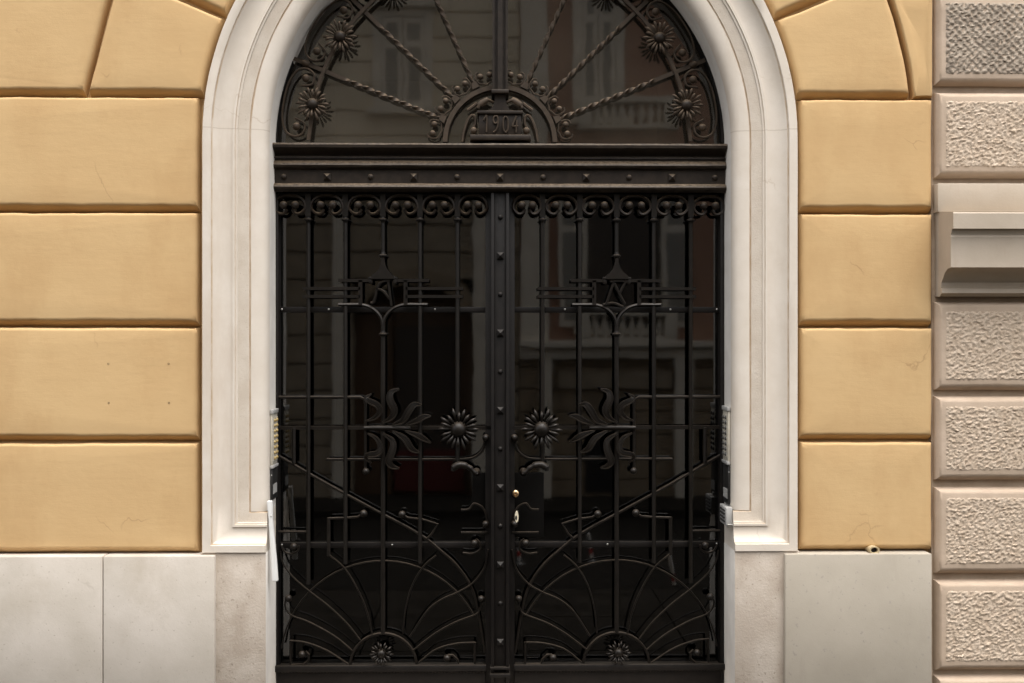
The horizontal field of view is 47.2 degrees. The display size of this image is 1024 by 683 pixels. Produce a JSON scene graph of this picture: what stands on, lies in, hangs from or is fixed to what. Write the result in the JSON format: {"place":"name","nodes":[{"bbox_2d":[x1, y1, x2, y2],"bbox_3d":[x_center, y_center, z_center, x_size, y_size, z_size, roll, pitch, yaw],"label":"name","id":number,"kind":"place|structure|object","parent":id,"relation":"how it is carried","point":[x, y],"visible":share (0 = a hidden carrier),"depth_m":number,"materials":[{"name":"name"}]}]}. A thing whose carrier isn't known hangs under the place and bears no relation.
{"place":"outdoors","nodes":[
{"label":"outdoors","id":0,"kind":"place"},
{"bbox_2d":[928,0,1023,682],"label":"beige building","id":1,"kind":"structure","parent":0,"point":[976,438],"depth_m":6.02,"materials":[{"name":"stone"}]},
{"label":"pavement","id":2,"kind":"structure","parent":0,"visible":0},
{"bbox_2d":[0,0,931,682],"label":"yellow building","id":3,"kind":"structure","parent":2,"relation":"on","point":[136,280],"depth_m":5.98,"materials":[{"name":"paint"}]},
{"bbox_2d":[267,500,277,580],"bbox_3d":[-1.225,1.020,5.999,0.057,0.413,0.027,0,0,-1],"label":"flyer holder","id":4,"kind":"object","parent":3,"relation":"attached to","point":[274,566],"visible":1,"depth_m":5.99,"materials":[{"name":"white plastic"}]},
{"bbox_2d":[270,467,276,499],"bbox_3d":[-1.245,0.742,6.137,0.014,0.160,0.147,0,0,-1],"label":"entry reader","id":5,"kind":"object","parent":3,"relation":"attached to","point":[273,483],"visible":0.94,"depth_m":6.09,"materials":[{"name":"black plastic"}]},
{"bbox_2d":[273,482,276,493],"bbox_3d":[-1.239,0.767,6.130,0.002,0.050,0.100,0,0,-1],"label":"sensor window","id":6,"kind":"structure","parent":5,"relation":"in","point":[274,485],"depth_m":6.14,"materials":[{"name":"grey plastic"}]},
{"bbox_2d":[270,408,277,468],"bbox_3d":[-1.240,0.505,6.135,0.024,0.304,0.150,0,0,-1],"label":"doorbell panel","id":7,"kind":"object","parent":3,"relation":"attached to","point":[273,438],"visible":1,"depth_m":6.09,"materials":[{"name":"silver metal"}]},
{"bbox_2d":[275,192,490,682],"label":"door leaf","id":8,"kind":"object","parent":3,"relation":"attached to","point":[383,406],"visible":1,"depth_m":6.31,"materials":[{"name":"black metal"}]},
{"bbox_2d":[272,0,726,192],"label":"fanlight","id":9,"kind":"object","parent":3,"relation":"attached to","point":[607,96],"visible":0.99,"depth_m":6.29,"materials":[{"name":"black metal"}]},
{"bbox_2d":[490,193,724,682],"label":"door leaf","id":10,"kind":"object","parent":3,"relation":"attached to","point":[607,403],"visible":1,"depth_m":6.33,"materials":[{"name":"black metal"}]},
{"bbox_2d":[722,405,729,464],"bbox_3d":[1.124,0.491,6.175,0.024,0.300,0.150,0,0,-1],"label":"doorbell panel","id":11,"kind":"object","parent":3,"relation":"attached to","point":[726,435],"visible":1,"depth_m":6.13,"materials":[{"name":"silver metal"}]},
{"bbox_2d":[719,503,732,527],"bbox_3d":[1.127,0.909,6.130,0.062,0.102,0.180,0,0,-1],"label":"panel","id":12,"kind":"object","parent":3,"relation":"attached to","point":[725,514],"visible":1,"depth_m":6.07,"materials":[{"name":"grey plastic"}]},
{"bbox_2d":[723,463,729,504],"bbox_3d":[1.129,0.750,6.176,0.014,0.201,0.147,0,0,-1],"label":"entry reader","id":13,"kind":"object","parent":3,"relation":"attached to","point":[726,483],"visible":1,"depth_m":6.14,"materials":[{"name":"black plastic"}]},
{"bbox_2d":[723,487,726,497],"bbox_3d":[1.123,0.796,6.169,0.002,0.050,0.100,0,0,-1],"label":"sensor window","id":14,"kind":"structure","parent":13,"relation":"in","point":[724,489],"depth_m":6.17,"materials":[{"name":"grey plastic"}]},
{"bbox_2d":[865,545,879,552],"bbox_3d":[1.853,1.068,6.041,0.055,0.041,0.090,0,0,-1],"label":"pipe end","id":15,"kind":"object","parent":3,"relation":"on","point":[872,549],"visible":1,"depth_m":6.01,"materials":[{"name":"beige metal"}]}
]}

